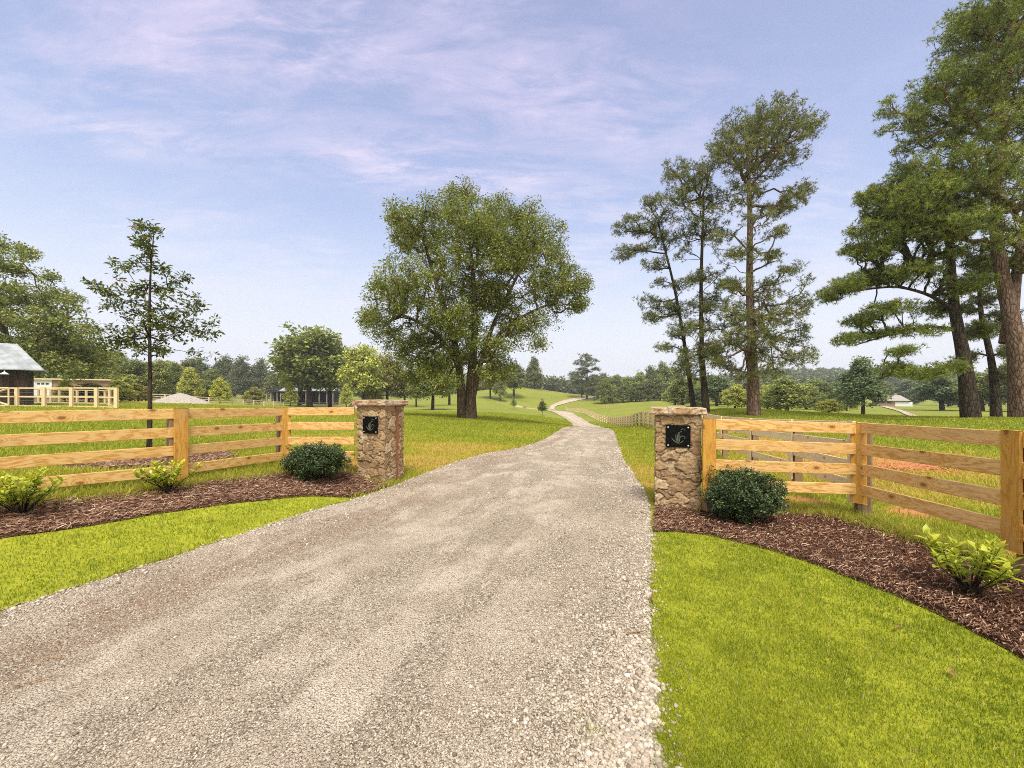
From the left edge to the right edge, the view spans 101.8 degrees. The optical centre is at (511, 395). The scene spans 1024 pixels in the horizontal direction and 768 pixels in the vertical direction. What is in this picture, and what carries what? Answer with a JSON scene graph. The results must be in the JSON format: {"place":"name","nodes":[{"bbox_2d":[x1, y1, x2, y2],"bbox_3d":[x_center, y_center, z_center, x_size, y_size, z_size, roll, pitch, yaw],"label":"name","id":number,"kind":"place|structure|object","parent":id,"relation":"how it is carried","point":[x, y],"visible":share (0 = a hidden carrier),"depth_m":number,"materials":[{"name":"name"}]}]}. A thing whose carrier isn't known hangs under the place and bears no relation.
{"place":"outdoors","nodes":[
{"label":"outdoors","id":0,"kind":"place"},
{"bbox_2d":[0,494,350,609],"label":"lawn","id":1,"kind":"structure","parent":0,"point":[108,547],"depth_m":4.18,"materials":[{"name":"plant"}]},
{"bbox_2d":[279,388,339,403],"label":"open shed","id":2,"kind":"structure","parent":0,"point":[321,396],"depth_m":148.68,"materials":[{"name":"wood"}]},
{"bbox_2d":[0,405,691,767],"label":"driveway","id":3,"kind":"structure","parent":0,"point":[580,433],"depth_m":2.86,"materials":[{"name":"beige gravel"}]},
{"bbox_2d":[0,387,1023,765],"bbox_3d":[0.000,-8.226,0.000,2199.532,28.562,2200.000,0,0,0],"label":"ground","id":4,"kind":"structure","parent":0,"point":[530,399],"depth_m":97.89,"materials":[{"name":"green plant"}]},
{"bbox_2d":[0,343,48,404],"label":"barn","id":5,"kind":"structure","parent":4,"relation":"on","point":[20,366],"depth_m":35.89,"materials":[{"name":"metal"}]},
{"bbox_2d":[0,387,118,407],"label":"corral","id":6,"kind":"object","parent":4,"relation":"on","point":[43,399],"visible":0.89,"depth_m":31.76,"materials":[{"name":"wood"}]},
{"bbox_2d":[0,231,121,383],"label":"shade tree","id":7,"kind":"object","parent":4,"relation":"on","point":[54,352],"visible":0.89,"depth_m":46.41,"materials":[{"name":"green plant"}]},
{"bbox_2d":[34,339,92,378],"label":"broadleaf tree","id":8,"kind":"object","parent":4,"relation":"on","point":[56,376],"visible":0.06,"depth_m":96.27,"materials":[{"name":"green plant"}]},
{"bbox_2d":[52,379,75,400],"bbox_3d":[-60.106,-0.783,56.063,2.408,3.391,2.360,0,0,5],"label":"bush","id":9,"kind":"object","parent":4,"relation":"on","point":[62,384],"visible":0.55,"depth_m":55.57,"materials":[{"name":"green plant"}]},
{"bbox_2d":[34,378,115,400],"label":"brick building","id":10,"kind":"structure","parent":4,"relation":"on","point":[44,382],"depth_m":67.35,"materials":[{"name":"white paint"}]},
{"bbox_2d":[35,380,50,395],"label":"garage door","id":11,"kind":"structure","parent":10,"relation":"in","point":[38,383],"depth_m":66.55,"materials":[{"name":"white paint"}]},
{"bbox_2d":[62,381,107,401],"bbox_3d":[-57.057,-0.517,55.960,4.858,2.902,4.958,0,0,-33],"label":"bush","id":12,"kind":"object","parent":4,"relation":"on","point":[90,384],"visible":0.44,"depth_m":55.66,"materials":[{"name":"green plant"}]},
{"bbox_2d":[95,351,135,378],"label":"broadleaf tree","id":13,"kind":"object","parent":4,"relation":"on","point":[116,362],"visible":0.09,"depth_m":93.79,"materials":[{"name":"green plant"}]},
{"bbox_2d":[105,379,139,400],"bbox_3d":[-56.842,-0.692,60.094,4.420,3.293,4.228,0,0,32],"label":"bush","id":14,"kind":"object","parent":4,"relation":"on","point":[125,391],"visible":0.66,"depth_m":59.85,"materials":[{"name":"green plant"}]},
{"bbox_2d":[108,370,142,400],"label":"broadleaf tree","id":15,"kind":"object","parent":4,"relation":"on","point":[125,378],"visible":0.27,"depth_m":89.37,"materials":[{"name":"green plant"}]},
{"bbox_2d":[104,357,147,400],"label":"broadleaf tree","id":16,"kind":"object","parent":4,"relation":"on","point":[131,367],"visible":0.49,"depth_m":91.19,"materials":[{"name":"green plant"}]},
{"bbox_2d":[57,457,218,468],"bbox_3d":[-6.740,1.198,7.800,2.627,0.099,2.394,0,0,0],"label":"mulch bed","id":17,"kind":"object","parent":4,"relation":"on","point":[67,465],"visible":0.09,"depth_m":6.92,"materials":[{"name":"brown wood"}]},
{"bbox_2d":[76,218,224,447],"bbox_3d":[-7.124,-1.123,8.229,2.902,5.058,1.672,0,0,26],"label":"young tree","id":18,"kind":"object","parent":17,"relation":"on","point":[139,242],"visible":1,"depth_m":8.08,"materials":[{"name":"green plant"}]},
{"bbox_2d":[78,451,238,467],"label":"mulch","id":19,"kind":"object","parent":17,"relation":"on","point":[209,456],"visible":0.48,"depth_m":7.37,"materials":[{"name":"brown wood"}]},
{"bbox_2d":[125,383,154,400],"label":"bush","id":20,"kind":"object","parent":4,"relation":"on","point":[142,390],"visible":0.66,"depth_m":65.80,"materials":[{"name":"green plant"}]},
{"bbox_2d":[138,359,176,398],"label":"broadleaf tree","id":21,"kind":"object","parent":4,"relation":"on","point":[158,382],"visible":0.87,"depth_m":93.91,"materials":[{"name":"green plant"}]},
{"bbox_2d":[160,361,182,395],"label":"broadleaf tree","id":22,"kind":"object","parent":4,"relation":"on","point":[176,369],"visible":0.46,"depth_m":103.94,"materials":[{"name":"green plant"}]},
{"bbox_2d":[0,407,354,488],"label":"board fence","id":23,"kind":"object","parent":4,"relation":"on","point":[177,432],"visible":0.86,"depth_m":5.84,"materials":[{"name":"brown wood"}]},
{"bbox_2d":[152,393,209,403],"bbox_3d":[-47.773,0.437,59.985,7.764,1.550,6.168,0,0,0],"label":"gravel heap","id":24,"kind":"object","parent":4,"relation":"on","point":[179,398],"visible":0.95,"depth_m":58.64,"materials":[{"name":"gravel"}]},
{"bbox_2d":[175,367,205,397],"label":"broadleaf tree","id":25,"kind":"object","parent":4,"relation":"on","point":[190,382],"visible":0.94,"depth_m":87.58,"materials":[{"name":"green plant"}]},
{"bbox_2d":[0,467,387,537],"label":"mulch bed","id":26,"kind":"object","parent":4,"relation":"on","point":[3,535],"visible":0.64,"depth_m":5.25,"materials":[{"name":"brown wood"}]},
{"bbox_2d":[0,466,69,513],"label":"leafy shrub","id":27,"kind":"object","parent":26,"relation":"on","point":[10,496],"visible":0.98,"depth_m":4.36,"materials":[{"name":"green plant"}]},
{"bbox_2d":[132,459,203,492],"bbox_3d":[-4.547,1.083,5.521,0.604,0.498,0.678,0,0,0],"label":"leafy shrub","id":28,"kind":"object","parent":26,"relation":"on","point":[157,474],"visible":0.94,"depth_m":5.42,"materials":[{"name":"green plant"}]},
{"bbox_2d":[278,440,352,480],"bbox_3d":[-3.239,1.092,6.925,1.132,0.663,1.165,0,0,-26],"label":"round shrub","id":29,"kind":"object","parent":26,"relation":"on","point":[312,461],"visible":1,"depth_m":6.72,"materials":[{"name":"green plant"}]},
{"bbox_2d":[179,356,211,398],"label":"broadleaf tree","id":30,"kind":"object","parent":4,"relation":"on","point":[188,363],"visible":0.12,"depth_m":139.09,"materials":[{"name":"green plant"}]},
{"bbox_2d":[190,356,215,374],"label":"broadleaf tree","id":31,"kind":"object","parent":4,"relation":"on","point":[202,364],"visible":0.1,"depth_m":218.47,"materials":[{"name":"green plant"}]},
{"bbox_2d":[199,379,213,400],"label":"broadleaf tree","id":32,"kind":"object","parent":4,"relation":"on","point":[206,383],"visible":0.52,"depth_m":95.48,"materials":[{"name":"green plant"}]},
{"bbox_2d":[195,368,231,400],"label":"broadleaf tree","id":33,"kind":"object","parent":4,"relation":"on","point":[214,375],"visible":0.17,"depth_m":148.75,"materials":[{"name":"green plant"}]},
{"bbox_2d":[208,377,232,403],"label":"broadleaf tree","id":34,"kind":"object","parent":4,"relation":"on","point":[218,391],"visible":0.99,"depth_m":89.56,"materials":[{"name":"green plant"}]},
{"bbox_2d":[90,394,351,406],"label":"board fence","id":35,"kind":"object","parent":4,"relation":"on","point":[264,402],"visible":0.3,"depth_m":99.07,"materials":[{"name":"beige wood"}]},
{"bbox_2d":[208,353,233,394],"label":"broadleaf tree","id":36,"kind":"object","parent":4,"relation":"on","point":[223,365],"visible":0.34,"depth_m":222.01,"materials":[{"name":"green plant"}]},
{"bbox_2d":[226,354,255,397],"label":"broadleaf tree","id":37,"kind":"object","parent":4,"relation":"on","point":[240,371],"visible":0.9,"depth_m":211.87,"materials":[{"name":"green plant"}]},
{"bbox_2d":[242,387,265,404],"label":"bush","id":38,"kind":"object","parent":4,"relation":"on","point":[253,393],"visible":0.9,"depth_m":119.11,"materials":[{"name":"green plant"}]},
{"bbox_2d":[244,357,272,394],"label":"broadleaf tree","id":39,"kind":"object","parent":4,"relation":"on","point":[261,373],"visible":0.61,"depth_m":217.30,"materials":[{"name":"green plant"}]},
{"bbox_2d":[261,372,284,397],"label":"broadleaf tree","id":40,"kind":"object","parent":4,"relation":"on","point":[272,383],"visible":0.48,"depth_m":206.82,"materials":[{"name":"green plant"}]},
{"bbox_2d":[266,389,286,402],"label":"gable shelter","id":41,"kind":"object","parent":4,"relation":"on","point":[277,395],"visible":0.73,"depth_m":150.16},
{"bbox_2d":[281,381,300,406],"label":"broadleaf tree","id":42,"kind":"object","parent":4,"relation":"on","point":[288,396],"visible":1,"depth_m":107.53,"materials":[{"name":"green plant"}]},
{"bbox_2d":[273,352,319,404],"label":"broadleaf tree","id":43,"kind":"object","parent":4,"relation":"on","point":[300,390],"visible":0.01,"depth_m":123.08,"materials":[{"name":"green plant"}]},
{"bbox_2d":[264,321,347,406],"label":"broadleaf tree","id":44,"kind":"object","parent":4,"relation":"on","point":[301,363],"visible":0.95,"depth_m":108.89,"materials":[{"name":"green plant"}]},
{"bbox_2d":[311,333,350,406],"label":"broadleaf tree","id":45,"kind":"object","parent":4,"relation":"on","point":[330,390],"visible":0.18,"depth_m":115.95,"materials":[{"name":"green plant"}]},
{"bbox_2d":[339,383,352,406],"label":"broadleaf tree","id":46,"kind":"object","parent":4,"relation":"on","point":[345,398],"visible":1,"depth_m":97.55,"materials":[{"name":"green plant"}]},
{"bbox_2d":[335,342,387,399],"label":"broadleaf tree","id":47,"kind":"object","parent":4,"relation":"on","point":[362,375],"visible":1,"depth_m":102.44,"materials":[{"name":"green plant"}]},
{"bbox_2d":[365,385,385,399],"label":"broadleaf tree","id":48,"kind":"object","parent":4,"relation":"on","point":[371,395],"visible":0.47,"depth_m":108.97,"materials":[{"name":"green plant"}]},
{"bbox_2d":[352,399,408,482],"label":"stone pillar","id":49,"kind":"structure","parent":4,"relation":"on","point":[380,433],"depth_m":7.57,"materials":[{"name":"beige stone"}]},
{"bbox_2d":[377,352,407,399],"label":"broadleaf tree","id":50,"kind":"object","parent":4,"relation":"on","point":[390,379],"visible":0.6,"depth_m":113.54,"materials":[{"name":"green plant"}]},
{"bbox_2d":[390,368,411,405],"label":"broadleaf tree","id":51,"kind":"object","parent":4,"relation":"on","point":[404,394],"visible":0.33,"depth_m":118.59,"materials":[{"name":"green plant"}]},
{"bbox_2d":[407,358,455,409],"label":"broadleaf tree","id":52,"kind":"object","parent":4,"relation":"on","point":[416,390],"visible":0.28,"depth_m":83.47,"materials":[{"name":"green plant"}]},
{"bbox_2d":[220,369,686,395],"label":"forest","id":53,"kind":"object","parent":4,"relation":"on","point":[554,383],"visible":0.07,"depth_m":304.93,"materials":[{"name":"green plant"}]},
{"bbox_2d":[352,174,595,418],"bbox_3d":[-2.836,-8.333,33.398,19.457,20.927,14.306,0,0,0],"label":"shade tree","id":54,"kind":"object","parent":4,"relation":"on","point":[498,247],"visible":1,"depth_m":31.04,"materials":[{"name":"green plant"}]},
{"bbox_2d":[492,375,506,400],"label":"broadleaf tree","id":55,"kind":"object","parent":4,"relation":"on","point":[499,388],"visible":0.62,"depth_m":183.52,"materials":[{"name":"green plant"}]},
{"bbox_2d":[0,401,1023,609],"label":"grass","id":56,"kind":"structure","parent":4,"relation":"on","point":[644,466],"depth_m":13.48,"materials":[{"name":"green plant"}]},
{"bbox_2d":[504,362,524,397],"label":"broadleaf tree","id":57,"kind":"object","parent":4,"relation":"on","point":[515,384],"visible":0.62,"depth_m":197.47,"materials":[{"name":"green plant"}]},
{"bbox_2d":[525,355,543,388],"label":"broadleaf tree","id":58,"kind":"object","parent":4,"relation":"on","point":[532,374],"visible":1,"depth_m":233.05,"materials":[{"name":"green plant"}]},
{"bbox_2d":[570,368,593,397],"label":"pine tree","id":59,"kind":"object","parent":4,"relation":"on","point":[582,381],"visible":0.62,"depth_m":215.04,"materials":[{"name":"green plant"}]},
{"bbox_2d":[567,352,608,398],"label":"pine tree","id":60,"kind":"object","parent":4,"relation":"on","point":[588,358],"visible":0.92,"depth_m":211.54,"materials":[{"name":"green plant"}]},
{"bbox_2d":[584,375,600,400],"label":"pine tree","id":61,"kind":"object","parent":4,"relation":"on","point":[594,380],"visible":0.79,"depth_m":204.67,"materials":[{"name":"green plant"}]},
{"bbox_2d":[593,378,612,403],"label":"broadleaf tree","id":62,"kind":"object","parent":4,"relation":"on","point":[603,386],"visible":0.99,"depth_m":188.24,"materials":[{"name":"green plant"}]},
{"bbox_2d":[605,386,621,402],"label":"broadleaf tree","id":63,"kind":"object","parent":4,"relation":"on","point":[614,395],"visible":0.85,"depth_m":187.85,"materials":[{"name":"green plant"}]},
{"bbox_2d":[608,374,624,389],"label":"broadleaf tree","id":64,"kind":"object","parent":4,"relation":"on","point":[614,380],"visible":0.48,"depth_m":227.73,"materials":[{"name":"green plant"}]},
{"bbox_2d":[617,385,632,401],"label":"broadleaf tree","id":65,"kind":"object","parent":4,"relation":"on","point":[623,391],"visible":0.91,"depth_m":187.96,"materials":[{"name":"green plant"}]},
{"bbox_2d":[627,383,646,401],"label":"broadleaf tree","id":66,"kind":"object","parent":4,"relation":"on","point":[636,392],"visible":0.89,"depth_m":187.74,"materials":[{"name":"green plant"}]},
{"bbox_2d":[639,379,660,400],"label":"broadleaf tree","id":67,"kind":"object","parent":4,"relation":"on","point":[648,386],"visible":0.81,"depth_m":187.31,"materials":[{"name":"green plant"}]},
{"bbox_2d":[643,364,660,398],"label":"broadleaf tree","id":68,"kind":"object","parent":4,"relation":"on","point":[651,373],"visible":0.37,"depth_m":228.78,"materials":[{"name":"green plant"}]},
{"bbox_2d":[610,191,698,406],"bbox_3d":[11.061,-7.276,31.882,6.988,17.091,4.833,0,0,0],"label":"pine tree","id":69,"kind":"object","parent":4,"relation":"on","point":[670,306],"visible":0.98,"depth_m":31.83,"materials":[{"name":"green plant"}]},
{"bbox_2d":[652,375,670,400],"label":"broadleaf tree","id":70,"kind":"object","parent":4,"relation":"on","point":[659,382],"visible":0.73,"depth_m":187.56,"materials":[{"name":"green plant"}]},
{"bbox_2d":[655,361,674,387],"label":"broadleaf tree","id":71,"kind":"object","parent":4,"relation":"on","point":[664,370],"visible":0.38,"depth_m":228.61,"materials":[{"name":"green plant"}]},
{"bbox_2d":[659,381,687,404],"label":"broadleaf tree","id":72,"kind":"object","parent":4,"relation":"on","point":[675,400],"visible":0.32,"depth_m":138.66,"materials":[{"name":"green plant"}]},
{"bbox_2d":[650,406,706,508],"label":"stone pillar","id":73,"kind":"structure","parent":4,"relation":"on","point":[678,458],"depth_m":5.80,"materials":[{"name":"beige stone"}]},
{"bbox_2d":[665,378,697,404],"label":"broadleaf tree","id":74,"kind":"object","parent":4,"relation":"on","point":[678,388],"visible":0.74,"depth_m":108.81,"materials":[{"name":"green plant"}]},
{"bbox_2d":[682,386,710,405],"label":"broadleaf tree","id":75,"kind":"object","parent":4,"relation":"on","point":[697,392],"visible":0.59,"depth_m":93.96,"materials":[{"name":"green plant"}]},
{"bbox_2d":[657,151,738,412],"bbox_3d":[13.530,-8.181,30.087,5.268,18.920,7.058,0,0,32],"label":"pine tree","id":76,"kind":"object","parent":4,"relation":"on","point":[703,348],"visible":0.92,"depth_m":29.52,"materials":[{"name":"green plant"}]},
{"bbox_2d":[698,374,732,405],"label":"broadleaf tree","id":77,"kind":"object","parent":4,"relation":"on","point":[717,385],"visible":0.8,"depth_m":103.08,"materials":[{"name":"green plant"}]},
{"bbox_2d":[565,407,868,510],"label":"board fence","id":78,"kind":"object","parent":4,"relation":"on","point":[792,456],"visible":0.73,"depth_m":8.51,"materials":[{"name":"brown wood"}]},
{"bbox_2d":[719,382,746,407],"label":"broadleaf tree","id":79,"kind":"object","parent":4,"relation":"on","point":[735,396],"visible":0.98,"depth_m":83.89,"materials":[{"name":"green plant"}]},
{"bbox_2d":[702,88,831,415],"bbox_3d":[16.877,-9.678,27.989,7.251,22.547,11.518,0,0,39],"label":"pine tree","id":80,"kind":"object","parent":4,"relation":"on","point":[754,130],"visible":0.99,"depth_m":26.65,"materials":[{"name":"green plant"}]},
{"bbox_2d":[760,374,813,410],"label":"broadleaf tree","id":81,"kind":"object","parent":4,"relation":"on","point":[784,394],"visible":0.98,"depth_m":76.59,"materials":[{"name":"green plant"}]},
{"bbox_2d":[797,383,827,408],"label":"broadleaf tree","id":82,"kind":"object","parent":4,"relation":"on","point":[817,397],"visible":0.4,"depth_m":97.98,"materials":[{"name":"green plant"}]},
{"bbox_2d":[812,381,840,405],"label":"broadleaf tree","id":83,"kind":"object","parent":4,"relation":"on","point":[826,390],"visible":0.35,"depth_m":112.65,"materials":[{"name":"green plant"}]},
{"bbox_2d":[813,398,845,412],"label":"bush","id":84,"kind":"object","parent":4,"relation":"on","point":[828,405],"visible":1,"depth_m":71.27,"materials":[{"name":"green plant"}]},
{"bbox_2d":[651,498,1023,658],"bbox_3d":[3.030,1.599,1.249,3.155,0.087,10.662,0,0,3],"label":"mulch bed","id":85,"kind":"object","parent":4,"relation":"on","point":[864,564],"visible":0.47,"depth_m":3.97,"materials":[{"name":"brown wood"}]},
{"bbox_2d":[697,464,790,524],"bbox_3d":[2.899,1.262,5.276,1.037,0.720,1.123,0,0,0],"label":"round shrub","id":86,"kind":"object","parent":85,"relation":"on","point":[740,498],"visible":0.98,"depth_m":5.06,"materials":[{"name":"green plant"}]},
{"bbox_2d":[916,524,1023,595],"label":"leafy shrub","id":87,"kind":"object","parent":85,"relation":"on","point":[984,559],"visible":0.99,"depth_m":3.23,"materials":[{"name":"green plant"}]},
{"bbox_2d":[692,367,986,387],"bbox_3d":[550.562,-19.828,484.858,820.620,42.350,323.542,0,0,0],"label":"forest","id":88,"kind":"object","parent":4,"relation":"on","point":[803,375],"visible":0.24,"depth_m":377.24,"materials":[{"name":"green plant"}]},
{"bbox_2d":[702,418,1023,577],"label":"board fence","id":89,"kind":"object","parent":4,"relation":"on","point":[862,450],"visible":0.94,"depth_m":4.88,"materials":[{"name":"brown wood"}]},
{"bbox_2d":[833,355,893,413],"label":"broadleaf tree","id":90,"kind":"object","parent":4,"relation":"on","point":[861,378],"visible":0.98,"depth_m":69.43,"materials":[{"name":"green plant"}]},
{"bbox_2d":[872,393,912,406],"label":"house","id":91,"kind":"structure","parent":4,"relation":"on","point":[898,400],"depth_m":150.00,"materials":[{"name":"grey"}]},
{"bbox_2d":[889,379,925,404],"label":"broadleaf tree","id":92,"kind":"object","parent":4,"relation":"on","point":[905,388],"visible":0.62,"depth_m":199.40,"materials":[{"name":"green plant"}]},
{"bbox_2d":[811,162,1007,417],"bbox_3d":[26.313,-6.037,24.747,15.698,15.449,7.340,0,0,-18],"label":"pine tree","id":93,"kind":"object","parent":4,"relation":"on","point":[881,243],"visible":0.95,"depth_m":24.17,"materials":[{"name":"green plant"}]},
{"bbox_2d":[905,376,958,409],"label":"broadleaf tree","id":94,"kind":"object","parent":4,"relation":"on","point":[937,390],"visible":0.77,"depth_m":94.07,"materials":[{"name":"green plant"}]},
{"bbox_2d":[865,0,1023,417],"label":"pine tree","id":95,"kind":"object","parent":4,"relation":"on","point":[996,101],"visible":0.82,"depth_m":23.32,"materials":[{"name":"green plant"}]},
{"bbox_2d":[950,372,1006,410],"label":"broadleaf tree","id":96,"kind":"object","parent":4,"relation":"on","point":[983,392],"visible":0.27,"depth_m":83.89,"materials":[{"name":"green plant"}]},
{"bbox_2d":[949,248,1023,416],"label":"pine tree","id":97,"kind":"object","parent":4,"relation":"on","point":[995,402],"visible":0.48,"depth_m":26.86,"materials":[{"name":"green plant"}]},
{"bbox_2d":[977,359,1006,395],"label":"broadleaf tree","id":98,"kind":"object","parent":4,"relation":"on","point":[1003,385],"visible":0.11,"depth_m":80.28,"materials":[{"name":"green plant"}]},
{"bbox_2d":[0,0,1023,379],"label":"sky","id":99,"kind":"structure","parent":0,"point":[267,140],"materials":[{"name":"blue"}]},
{"bbox_2d":[547,396,595,409],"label":"road","id":100,"kind":"structure","parent":0,"point":[552,406],"depth_m":200.11,"materials":[{"name":"beige gravel"}]},
{"bbox_2d":[641,530,1023,767],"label":"lawn","id":101,"kind":"structure","parent":0,"point":[848,680],"depth_m":2.41,"materials":[{"name":"plant"}]},
{"bbox_2d":[873,462,973,474],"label":"clay soil","id":102,"kind":"structure","parent":0,"point":[911,466],"depth_m":9.58,"materials":[{"name":"orange soil"}]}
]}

